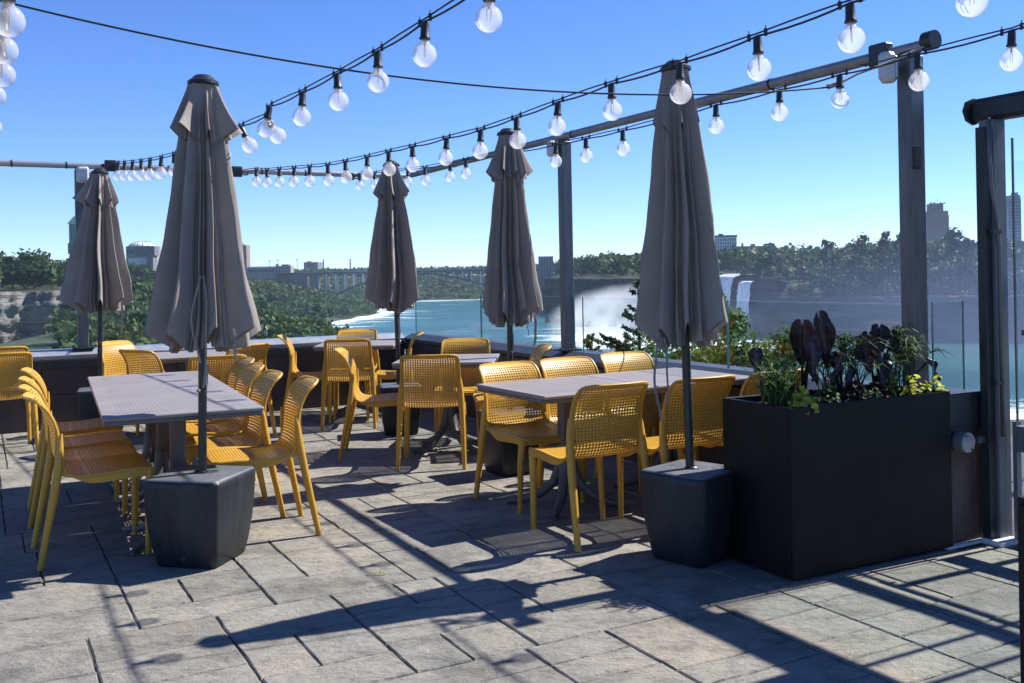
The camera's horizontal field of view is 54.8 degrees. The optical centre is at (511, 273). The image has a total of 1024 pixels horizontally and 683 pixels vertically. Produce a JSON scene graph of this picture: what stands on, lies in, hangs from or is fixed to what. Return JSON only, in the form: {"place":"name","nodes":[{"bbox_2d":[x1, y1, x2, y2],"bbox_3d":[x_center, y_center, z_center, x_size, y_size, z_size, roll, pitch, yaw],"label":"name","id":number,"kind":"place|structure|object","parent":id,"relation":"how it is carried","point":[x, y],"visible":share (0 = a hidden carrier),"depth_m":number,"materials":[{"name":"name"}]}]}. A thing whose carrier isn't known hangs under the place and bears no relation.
{"place":"outdoors","nodes":[
{"label":"outdoors","id":0,"kind":"place"},
{"bbox_2d":[0,290,68,343],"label":"cliff","id":1,"kind":"structure","parent":0,"point":[40,306],"depth_m":358.39,"materials":[{"name":"stone"}]},
{"bbox_2d":[0,404,1020,682],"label":"terrace paving","id":2,"kind":"structure","parent":0,"point":[566,608],"depth_m":4.32,"materials":[{"name":"stone"}]},
{"bbox_2d":[0,346,33,436],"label":"yellow chair","id":3,"kind":"object","parent":2,"relation":"on","point":[16,348],"visible":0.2,"depth_m":9.03,"materials":[{"name":"plastic"}]},
{"bbox_2d":[0,352,38,450],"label":"yellow chair","id":4,"kind":"object","parent":2,"relation":"on","point":[9,396],"visible":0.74,"depth_m":8.31,"materials":[{"name":"plastic"}]},
{"bbox_2d":[20,367,122,476],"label":"yellow chair","id":5,"kind":"object","parent":2,"relation":"on","point":[80,427],"visible":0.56,"depth_m":6.66,"materials":[{"name":"plastic"}]},
{"bbox_2d":[18,376,131,524],"bbox_3d":[-2.699,1.050,6.096,0.619,0.848,0.516,-1,0,-28],"label":"yellow chair","id":6,"kind":"object","parent":2,"relation":"on","point":[90,439],"visible":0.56,"depth_m":6.18,"materials":[{"name":"plastic"}]},
{"bbox_2d":[18,384,139,548],"bbox_3d":[-2.454,1.046,5.605,0.619,0.848,0.517,-1,0,-28],"label":"yellow chair","id":7,"kind":"object","parent":2,"relation":"on","point":[93,452],"visible":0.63,"depth_m":5.69,"materials":[{"name":"plastic"}]},
{"bbox_2d":[21,392,155,570],"bbox_3d":[-2.231,1.041,5.199,0.619,0.848,0.516,-1,0,-29],"label":"yellow chair","id":8,"kind":"object","parent":2,"relation":"on","point":[134,466],"visible":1,"depth_m":5.11,"materials":[{"name":"plastic"}]},
{"bbox_2d":[76,387,100,420],"bbox_3d":[-3.792,1.266,9.070,0.374,0.452,0.374,-1,0,-20],"label":"umbrella base","id":9,"kind":"object","parent":2,"relation":"on","point":[87,408],"visible":0.24,"depth_m":8.87,"materials":[{"name":"plastic"}]},
{"bbox_2d":[59,168,132,375],"bbox_3d":[-3.792,0.041,9.079,0.535,2.018,0.598,-1,0,39],"label":"closed umbrella","id":10,"kind":"object","parent":9,"relation":"on","point":[97,278],"visible":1,"depth_m":9.00,"materials":[{"name":"fabric"}]},
{"bbox_2d":[96,340,140,435],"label":"yellow chair","id":11,"kind":"object","parent":2,"relation":"on","point":[107,349],"visible":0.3,"depth_m":9.39,"materials":[{"name":"plastic"}]},
{"bbox_2d":[118,349,164,430],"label":"yellow chair","id":12,"kind":"object","parent":2,"relation":"on","point":[126,354],"visible":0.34,"depth_m":8.30,"materials":[{"name":"plastic"}]},
{"bbox_2d":[87,371,217,493],"bbox_3d":[-2.507,1.098,6.874,0.795,0.736,0.795,-1,0,-25],"label":"cafe table","id":13,"kind":"object","parent":2,"relation":"on","point":[148,451],"visible":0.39,"depth_m":6.82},
{"bbox_2d":[91,380,237,521],"bbox_3d":[-2.171,1.091,6.150,0.795,0.736,0.795,-1,0,-25],"label":"cafe table","id":14,"kind":"object","parent":2,"relation":"on","point":[162,459],"visible":0.57,"depth_m":6.11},
{"bbox_2d":[96,392,263,555],"bbox_3d":[-1.835,1.085,5.426,0.795,0.736,0.795,-1,0,-25],"label":"cafe table","id":15,"kind":"object","parent":2,"relation":"on","point":[176,412],"visible":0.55,"depth_m":5.31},
{"bbox_2d":[145,349,242,370],"bbox_3d":[-2.959,1.106,9.100,0.795,0.736,0.795,-1,0,-27],"label":"cafe table","id":16,"kind":"object","parent":2,"relation":"on","point":[179,356],"visible":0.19,"depth_m":8.91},
{"bbox_2d":[142,464,255,568],"bbox_3d":[-1.578,1.224,5.011,0.418,0.452,0.418,-1,0,13],"label":"umbrella base","id":17,"kind":"object","parent":2,"relation":"on","point":[196,518],"visible":0.99,"depth_m":4.84,"materials":[{"name":"plastic"}]},
{"bbox_2d":[144,74,260,470],"bbox_3d":[-1.532,-0.002,4.982,0.502,2.018,0.509,0,0,13],"label":"closed umbrella","id":18,"kind":"object","parent":17,"relation":"on","point":[202,297],"visible":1,"depth_m":4.93,"materials":[{"name":"fabric"}]},
{"bbox_2d":[0,333,404,433],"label":"parapet wall","id":19,"kind":"structure","parent":2,"relation":"on","point":[65,373],"depth_m":9.70,"materials":[{"name":"metal"}]},
{"bbox_2d":[72,167,94,348],"bbox_3d":[-4.245,-0.152,9.732,0.200,1.782,0.150,-1,0,-29],"label":"steel post","id":20,"kind":"object","parent":19,"relation":"on","point":[82,331],"visible":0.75,"depth_m":9.69,"materials":[{"name":"metal"}]},
{"bbox_2d":[0,160,406,178],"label":"support pipe","id":21,"kind":"object","parent":20,"relation":"on","point":[40,164],"visible":0.62,"depth_m":10.00,"materials":[{"name":"metal"}]},
{"bbox_2d":[232,166,248,176],"bbox_3d":[-2.883,-1.075,10.416,0.206,0.110,0.072,-1,0,-29],"label":"junction box","id":22,"kind":"object","parent":21,"relation":"attached to","point":[236,171],"visible":0.73,"depth_m":10.38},
{"bbox_2d":[241,0,863,171],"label":"string light cable","id":23,"kind":"object","parent":22,"relation":"attached to","point":[839,3],"visible":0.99,"depth_m":4.55,"materials":[{"name":"rubber"}]},
{"bbox_2d":[113,0,464,167],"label":"string light cable","id":24,"kind":"object","parent":21,"relation":"hanging from","point":[382,48],"visible":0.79,"depth_m":4.41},
{"bbox_2d":[354,20,1023,176],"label":"string light cable","id":25,"kind":"object","parent":21,"relation":"hanging from","point":[925,52],"visible":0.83,"depth_m":5.24,"materials":[{"name":"rubber"}]},
{"bbox_2d":[187,354,250,393],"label":"yellow chair","id":26,"kind":"object","parent":2,"relation":"on","point":[211,359],"visible":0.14,"depth_m":7.50,"materials":[{"name":"plastic"}]},
{"bbox_2d":[186,356,256,480],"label":"yellow chair","id":27,"kind":"object","parent":2,"relation":"on","point":[239,365],"visible":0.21,"depth_m":7.20,"materials":[{"name":"plastic"}]},
{"bbox_2d":[186,362,264,493],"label":"yellow chair","id":28,"kind":"object","parent":2,"relation":"on","point":[247,374],"visible":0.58,"depth_m":6.57,"materials":[{"name":"plastic"}]},
{"bbox_2d":[186,369,285,517],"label":"yellow chair","id":29,"kind":"object","parent":2,"relation":"on","point":[255,432],"visible":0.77,"depth_m":5.98,"materials":[{"name":"plastic"}]},
{"bbox_2d":[221,343,276,435],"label":"yellow chair","id":30,"kind":"object","parent":2,"relation":"on","point":[260,346],"visible":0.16,"depth_m":8.82,"materials":[{"name":"plastic"}]},
{"bbox_2d":[207,375,321,535],"bbox_3d":[-1.397,1.026,5.549,0.619,0.848,0.516,-1,0,-23],"label":"yellow chair","id":31,"kind":"object","parent":2,"relation":"on","point":[288,445],"visible":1,"depth_m":5.54,"materials":[{"name":"plastic"}]},
{"bbox_2d":[277,334,340,420],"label":"yellow chair","id":32,"kind":"object","parent":2,"relation":"on","point":[293,372],"visible":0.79,"depth_m":9.76,"materials":[{"name":"plastic"}]},
{"bbox_2d":[320,338,377,430],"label":"yellow chair","id":33,"kind":"object","parent":2,"relation":"on","point":[331,378],"visible":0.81,"depth_m":9.22,"materials":[{"name":"plastic"}]},
{"bbox_2d":[327,329,380,412],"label":"yellow chair","id":34,"kind":"object","parent":2,"relation":"on","point":[375,353],"visible":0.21,"depth_m":10.73,"materials":[{"name":"plastic"}]},
{"bbox_2d":[313,340,400,418],"bbox_3d":[-1.560,1.080,10.100,0.795,0.736,0.795,-1,0,-1],"label":"cafe table","id":35,"kind":"object","parent":2,"relation":"on","point":[382,344],"visible":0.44,"depth_m":9.91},
{"bbox_2d":[334,347,412,459],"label":"yellow chair","id":36,"kind":"object","parent":2,"relation":"on","point":[355,394],"visible":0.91,"depth_m":7.72,"materials":[{"name":"plastic"}]},
{"bbox_2d":[363,331,423,420],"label":"yellow chair","id":37,"kind":"object","parent":2,"relation":"on","point":[386,374],"visible":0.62,"depth_m":9.76,"materials":[{"name":"plastic"}]},
{"bbox_2d":[378,382,420,435],"bbox_3d":[-1.007,1.213,8.900,0.374,0.452,0.374,-1,0,-10],"label":"umbrella base","id":38,"kind":"object","parent":2,"relation":"on","point":[389,417],"visible":0.56,"depth_m":8.73,"materials":[{"name":"plastic"}]},
{"bbox_2d":[365,160,418,382],"bbox_3d":[-1.094,-0.010,8.887,0.479,2.018,0.527,-2,0,-10],"label":"closed umbrella","id":39,"kind":"object","parent":38,"relation":"on","point":[391,282],"visible":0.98,"depth_m":8.80,"materials":[{"name":"fabric"}]},
{"bbox_2d":[396,354,466,470],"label":"yellow chair","id":40,"kind":"object","parent":2,"relation":"on","point":[407,404],"visible":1,"depth_m":7.25,"materials":[{"name":"plastic"}]},
{"bbox_2d":[392,354,499,453],"bbox_3d":[-0.515,1.060,8.060,0.795,0.736,0.795,-1,0,3],"label":"cafe table","id":41,"kind":"object","parent":2,"relation":"on","point":[449,420],"visible":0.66,"depth_m":7.98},
{"bbox_2d":[434,338,494,434],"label":"yellow chair","id":42,"kind":"object","parent":2,"relation":"on","point":[468,387],"visible":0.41,"depth_m":8.81,"materials":[{"name":"plastic"}]},
{"bbox_2d":[477,407,540,476],"bbox_3d":[-0.007,1.194,7.060,0.374,0.452,0.374,-1,0,-28],"label":"umbrella base","id":43,"kind":"object","parent":2,"relation":"on","point":[500,458],"visible":0.34,"depth_m":6.90,"materials":[{"name":"plastic"}]},
{"bbox_2d":[482,128,542,408],"bbox_3d":[0.008,-0.032,7.062,0.442,2.018,0.427,-1,0,-6],"label":"closed umbrella","id":44,"kind":"object","parent":43,"relation":"on","point":[512,294],"visible":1,"depth_m":6.98,"materials":[{"name":"fabric"}]},
{"bbox_2d":[473,343,551,446],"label":"yellow chair","id":45,"kind":"object","parent":2,"relation":"on","point":[538,353],"visible":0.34,"depth_m":7.93,"materials":[{"name":"plastic"}]},
{"bbox_2d":[473,361,584,513],"bbox_3d":[0.102,0.997,6.178,0.516,0.848,0.619,-1,0,-31],"label":"yellow chair","id":46,"kind":"object","parent":2,"relation":"on","point":[543,432],"visible":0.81,"depth_m":6.24,"materials":[{"name":"plastic"}]},
{"bbox_2d":[476,375,656,520],"bbox_3d":[0.324,1.044,5.987,0.795,0.736,0.795,-1,0,-31],"label":"cafe table","id":47,"kind":"object","parent":2,"relation":"on","point":[561,392],"visible":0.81,"depth_m":5.94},
{"bbox_2d":[536,356,641,500],"bbox_3d":[0.498,0.990,6.454,0.517,0.848,0.619,-1,0,-31],"label":"yellow chair","id":48,"kind":"object","parent":2,"relation":"on","point":[544,365],"visible":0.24,"depth_m":6.60,"materials":[{"name":"plastic"}]},
{"bbox_2d":[529,381,649,551],"bbox_3d":[0.430,0.991,5.344,0.517,0.848,0.619,-1,0,-27],"label":"yellow chair","id":49,"kind":"object","parent":2,"relation":"on","point":[570,451],"visible":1,"depth_m":5.19,"materials":[{"name":"plastic"}]},
{"bbox_2d":[600,351,700,465],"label":"yellow chair","id":50,"kind":"object","parent":2,"relation":"on","point":[650,417],"visible":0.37,"depth_m":6.96,"materials":[{"name":"plastic"}]},
{"bbox_2d":[403,332,902,464],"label":"parapet wall","id":51,"kind":"structure","parent":2,"relation":"on","point":[425,343],"depth_m":8.18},
{"bbox_2d":[554,139,581,350],"bbox_3d":[0.457,-0.242,8.335,0.190,1.782,0.142,-1,0,-29],"label":"steel post","id":52,"kind":"object","parent":51,"relation":"on","point":[566,249],"visible":0.85,"depth_m":8.30,"materials":[{"name":"metal"}]},
{"bbox_2d":[897,51,935,392],"bbox_3d":[2.113,-0.273,5.201,0.210,1.782,0.158,-1,0,-29],"label":"steel post","id":53,"kind":"object","parent":51,"relation":"on","point":[912,212],"visible":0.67,"depth_m":5.17,"materials":[{"name":"metal"}]},
{"bbox_2d":[410,40,922,177],"bbox_3d":[0.506,-1.155,8.170,0.066,0.069,6.996,-1,0,-28],"label":"support pipe","id":54,"kind":"object","parent":53,"relation":"on","point":[819,71],"visible":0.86,"depth_m":6.43,"materials":[{"name":"metal"}]},
{"bbox_2d":[0,1,923,95],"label":"catenary wire","id":55,"kind":"object","parent":54,"relation":"attached to","point":[831,85],"visible":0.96,"depth_m":4.26,"materials":[{"name":"metal"}]},
{"bbox_2d":[919,30,941,50],"bbox_3d":[2.157,-1.201,5.087,0.098,0.098,0.060,-1,0,-29],"label":"pipe end cap","id":56,"kind":"object","parent":54,"relation":"attached to","point":[930,38],"visible":0.86,"depth_m":5.06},
{"bbox_2d":[878,51,898,83],"bbox_3d":[1.974,-1.075,5.169,0.093,0.152,0.152,-1,0,27],"label":"floodlight","id":57,"kind":"object","parent":53,"relation":"attached to","point":[888,74],"visible":0.85,"depth_m":5.11,"materials":[{"name":"metal"}]},
{"bbox_2d":[583,368,748,486],"bbox_3d":[1.012,1.031,6.393,0.795,0.736,0.795,-1,0,-31],"label":"cafe table","id":58,"kind":"object","parent":2,"relation":"on","point":[674,374],"visible":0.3,"depth_m":6.38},
{"bbox_2d":[616,375,735,517],"bbox_3d":[0.941,0.981,5.570,0.517,0.848,0.619,-1,0,-28],"label":"yellow chair","id":59,"kind":"object","parent":2,"relation":"on","point":[663,442],"visible":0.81,"depth_m":5.42,"materials":[{"name":"plastic"}]},
{"bbox_2d":[639,459,732,567],"bbox_3d":[0.893,1.177,4.882,0.384,0.452,0.384,-1,0,-45],"label":"umbrella base","id":60,"kind":"object","parent":2,"relation":"on","point":[688,514],"visible":0.77,"depth_m":4.75,"materials":[{"name":"plastic"}]},
{"bbox_2d":[635,59,727,466],"bbox_3d":[0.834,-0.047,4.861,0.389,2.018,0.449,-1,0,-22],"label":"closed umbrella","id":61,"kind":"object","parent":60,"relation":"on","point":[680,302],"visible":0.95,"depth_m":4.81,"materials":[{"name":"fabric"}]},
{"bbox_2d":[693,369,800,460],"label":"yellow chair","id":62,"kind":"object","parent":2,"relation":"on","point":[746,385],"visible":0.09,"depth_m":5.58,"materials":[{"name":"plastic"}]},
{"bbox_2d":[722,383,952,579],"bbox_3d":[1.620,0.994,4.893,1.062,0.790,0.470,-1,0,-28],"label":"planter box","id":63,"kind":"object","parent":2,"relation":"on","point":[834,486],"visible":0.81,"depth_m":4.65,"materials":[{"name":"metal"}]},
{"bbox_2d":[787,385,820,414],"bbox_3d":[1.342,0.582,4.534,0.161,0.136,0.119,-1,0,0],"label":"lime plant","id":64,"kind":"object","parent":63,"relation":"on","point":[806,400],"visible":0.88,"depth_m":4.52,"materials":[{"name":"green plant"}]},
{"bbox_2d":[789,310,835,401],"bbox_3d":[1.490,0.416,4.785,0.291,0.468,0.144,-1,0,-33],"label":"elephant ear","id":65,"kind":"object","parent":63,"relation":"in","point":[810,344],"visible":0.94,"depth_m":4.76},
{"bbox_2d":[789,334,876,399],"bbox_3d":[1.620,0.478,5.023,0.470,0.334,0.403,-1,0,0],"label":"papyrus plant","id":66,"kind":"object","parent":63,"relation":"on","point":[834,383],"visible":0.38,"depth_m":5.00,"materials":[{"name":"green plant"}]},
{"bbox_2d":[829,351,857,401],"bbox_3d":[1.623,0.513,4.859,0.171,0.266,0.099,-1,0,-32],"label":"elephant ear","id":67,"kind":"object","parent":63,"relation":"in","point":[836,365],"visible":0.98,"depth_m":4.87},
{"bbox_2d":[804,332,909,399],"bbox_3d":[1.740,0.468,5.006,0.501,0.350,0.573,-1,0,45],"label":"papyrus plant","id":68,"kind":"object","parent":63,"relation":"in","point":[849,351],"visible":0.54,"depth_m":4.94,"materials":[{"name":"green plant"}]},
{"bbox_2d":[855,324,901,397],"bbox_3d":[1.859,0.451,5.012,0.172,0.383,0.366,-1,0,32],"label":"elephant ear","id":69,"kind":"object","parent":63,"relation":"on","point":[884,372],"visible":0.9,"depth_m":4.95},
{"bbox_2d":[849,323,951,395],"bbox_3d":[1.998,0.449,5.141,0.518,0.378,0.610,-1,0,0],"label":"papyrus plant","id":70,"kind":"object","parent":63,"relation":"in","point":[906,355],"visible":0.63,"depth_m":5.08,"materials":[{"name":"green plant"}]},
{"bbox_2d":[943,387,982,543],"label":"parapet wall","id":71,"kind":"structure","parent":2,"relation":"on","point":[966,468],"depth_m":5.04,"materials":[{"name":"metal"}]},
{"bbox_2d":[951,431,984,452],"bbox_3d":[2.335,0.847,5.000,0.239,0.103,0.065,-1,0,-28],"label":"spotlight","id":72,"kind":"object","parent":71,"relation":"attached to","point":[963,441],"visible":1,"depth_m":4.95,"materials":[{"name":"metal"}]},
{"bbox_2d":[962,90,1023,538],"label":"door frame","id":73,"kind":"object","parent":2,"relation":"on","point":[999,110],"visible":0.82,"depth_m":5.03,"materials":[{"name":"metal"}]},
{"bbox_2d":[987,117,1004,436],"bbox_3d":[2.446,0.021,4.987,0.086,1.615,0.020,-1,0,-29],"label":"conduit","id":74,"kind":"object","parent":73,"relation":"attached to","point":[997,232],"visible":1,"depth_m":4.99,"materials":[{"name":"metal"}]},
{"bbox_2d":[1011,138,1023,538],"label":"glass door","id":75,"kind":"structure","parent":73,"relation":"attached to","point":[1018,436],"depth_m":5.01,"materials":[{"name":"glass"}]},
{"bbox_2d":[1017,495,1023,682],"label":"planter box","id":76,"kind":"object","parent":2,"relation":"on","point":[1020,510],"visible":1,"depth_m":2.66,"materials":[{"name":"metal"}]},
{"bbox_2d":[0,266,1023,436],"bbox_3d":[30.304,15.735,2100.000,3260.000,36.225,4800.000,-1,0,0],"label":"terrain","id":77,"kind":"structure","parent":0,"point":[45,341],"depth_m":446.43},
{"bbox_2d":[0,250,68,289],"bbox_3d":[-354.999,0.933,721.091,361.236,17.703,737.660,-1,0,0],"label":"plateau woods","id":78,"kind":"object","parent":77,"relation":"on","point":[40,271],"visible":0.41,"depth_m":379.02,"materials":[{"name":"green plant"}]},
{"bbox_2d":[126,241,160,278],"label":"domed building","id":79,"kind":"structure","parent":77,"relation":"on","point":[133,258],"depth_m":760.00,"materials":[{"name":"concrete"}]},
{"bbox_2d":[134,246,158,270],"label":"casino block","id":80,"kind":"structure","parent":77,"relation":"on","point":[151,253],"depth_m":748.00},
{"bbox_2d":[38,284,349,348],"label":"gorge woods","id":81,"kind":"object","parent":77,"relation":"on","point":[135,313],"visible":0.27,"depth_m":258.21,"materials":[{"name":"green plant"}]},
{"bbox_2d":[245,266,277,278],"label":"toll plaza","id":82,"kind":"structure","parent":77,"relation":"on","point":[263,272],"depth_m":1060.00,"materials":[{"name":"concrete"}]},
{"bbox_2d":[131,276,422,333],"bbox_3d":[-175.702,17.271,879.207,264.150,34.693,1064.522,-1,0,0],"label":"gorge woods","id":83,"kind":"object","parent":77,"relation":"on","point":[286,300],"visible":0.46,"depth_m":736.75,"materials":[{"name":"green plant"}]},
{"bbox_2d":[263,274,537,299],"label":"woods","id":84,"kind":"object","parent":77,"relation":"on","point":[429,285],"visible":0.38,"depth_m":1277.44,"materials":[{"name":"green plant"}]},
{"bbox_2d":[265,267,538,293],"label":"arch bridge","id":85,"kind":"structure","parent":77,"relation":"on","point":[301,278],"depth_m":1079.00,"materials":[{"name":"metal"}]},
{"bbox_2d":[294,263,537,277],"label":"woods","id":86,"kind":"object","parent":77,"relation":"on","point":[317,270],"visible":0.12,"depth_m":1438.90,"materials":[{"name":"green plant"}]},
{"bbox_2d":[538,256,595,299],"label":"observation tower","id":87,"kind":"structure","parent":77,"relation":"on","point":[546,265],"depth_m":880.00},
{"bbox_2d":[586,279,658,351],"bbox_3d":[1.821,1.777,14.486,3.146,3.431,2.141,-1,0,16],"label":"conifer tree","id":88,"kind":"object","parent":77,"relation":"on","point":[617,344],"visible":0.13,"depth_m":14.44,"materials":[{"name":"green plant"}]},
{"bbox_2d":[631,334,714,363],"bbox_3d":[2.248,2.192,12.969,1.412,3.215,1.945,-1,0,0],"label":"tree","id":89,"kind":"object","parent":77,"relation":"on","point":[676,354],"visible":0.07,"depth_m":12.73,"materials":[{"name":"green plant"}]},
{"bbox_2d":[690,293,750,363],"bbox_3d":[3.097,2.069,13.613,1.796,3.784,1.118,-1,0,38],"label":"tree","id":90,"kind":"object","parent":77,"relation":"on","point":[736,319],"visible":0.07,"depth_m":13.51,"materials":[{"name":"green plant"}]},
{"bbox_2d":[703,324,805,368],"bbox_3d":[3.253,2.249,12.473,1.548,3.195,1.501,-1,0,0],"label":"tree","id":91,"kind":"object","parent":77,"relation":"on","point":[783,343],"visible":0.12,"depth_m":12.59,"materials":[{"name":"green plant"}]},
{"bbox_2d":[535,237,1023,276],"bbox_3d":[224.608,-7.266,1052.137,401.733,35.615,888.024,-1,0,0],"label":"bank woods","id":92,"kind":"object","parent":77,"relation":"on","point":[618,264],"visible":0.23,"depth_m":654.51,"materials":[{"name":"green plant"}]},
{"bbox_2d":[818,238,843,289],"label":"tree","id":93,"kind":"object","parent":77,"relation":"on","point":[832,261],"visible":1,"depth_m":444.90,"materials":[{"name":"green plant"}]},
{"bbox_2d":[845,232,869,279],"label":"tree","id":94,"kind":"object","parent":77,"relation":"on","point":[860,246],"visible":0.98,"depth_m":438.34,"materials":[{"name":"green plant"}]},
{"bbox_2d":[735,238,1023,292],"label":"island woods","id":95,"kind":"object","parent":77,"relation":"on","point":[810,267],"visible":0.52,"depth_m":443.95,"materials":[{"name":"green plant"}]},
{"bbox_2d":[876,231,891,291],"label":"tree","id":96,"kind":"object","parent":77,"relation":"on","point":[883,241],"visible":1,"depth_m":428.42,"materials":[{"name":"green plant"}]},
{"bbox_2d":[942,227,963,287],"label":"tree","id":97,"kind":"object","parent":77,"relation":"on","point":[951,235],"visible":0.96,"depth_m":423.19,"materials":[{"name":"green plant"}]},
{"bbox_2d":[954,237,977,288],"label":"tree","id":98,"kind":"object","parent":77,"relation":"on","point":[965,243],"visible":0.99,"depth_m":418.64,"materials":[{"name":"green plant"}]},
{"bbox_2d":[0,0,1023,277],"label":"sky","id":99,"kind":"structure","parent":0,"point":[83,92],"materials":[{"name":"blue"}]},
{"bbox_2d":[537,277,639,325],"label":"waterfall","id":100,"kind":"structure","parent":0,"point":[613,298],"depth_m":613.69,"materials":[{"name":"liquid"}]},
{"bbox_2d":[332,299,1023,418],"bbox_3d":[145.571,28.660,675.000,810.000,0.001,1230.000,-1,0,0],"label":"river water","id":101,"kind":"structure","parent":0,"point":[455,317],"depth_m":517.09,"materials":[{"name":"liquid"}]},
{"bbox_2d":[545,316,644,332],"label":"fallen rubble","id":102,"kind":"object","parent":101,"relation":"in","point":[611,325],"visible":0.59,"depth_m":556.27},
{"bbox_2d":[729,277,782,338],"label":"cliff","id":103,"kind":"structure","parent":0,"point":[763,290],"depth_m":447.10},
{"bbox_2d":[736,281,752,330],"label":"waterfall","id":104,"kind":"structure","parent":103,"relation":"on","point":[743,292],"depth_m":447.85,"materials":[{"name":"liquid"}]},
{"bbox_2d":[741,349,820,407],"bbox_3d":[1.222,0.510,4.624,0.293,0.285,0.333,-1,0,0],"label":"ornamental grass","id":105,"kind":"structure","parent":0,"point":[775,389],"depth_m":4.59,"materials":[{"name":"green plant"}]},
{"bbox_2d":[770,294,1023,342],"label":"cliff","id":106,"kind":"structure","parent":0,"point":[849,314],"depth_m":414.73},
{"bbox_2d":[776,277,1023,296],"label":"cliff scrub","id":107,"kind":"object","parent":106,"relation":"on","point":[882,289],"visible":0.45,"depth_m":426.33,"materials":[{"name":"brown plant"}]},
{"bbox_2d":[926,198,948,241],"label":"stepped tower","id":108,"kind":"structure","parent":0,"point":[937,221],"depth_m":1150.00,"materials":[{"name":"concrete"}]},
{"bbox_2d":[1006,192,1021,241],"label":"hotel tower","id":109,"kind":"structure","parent":0,"point":[1018,234],"depth_m":1000.00,"materials":[{"name":"concrete"}]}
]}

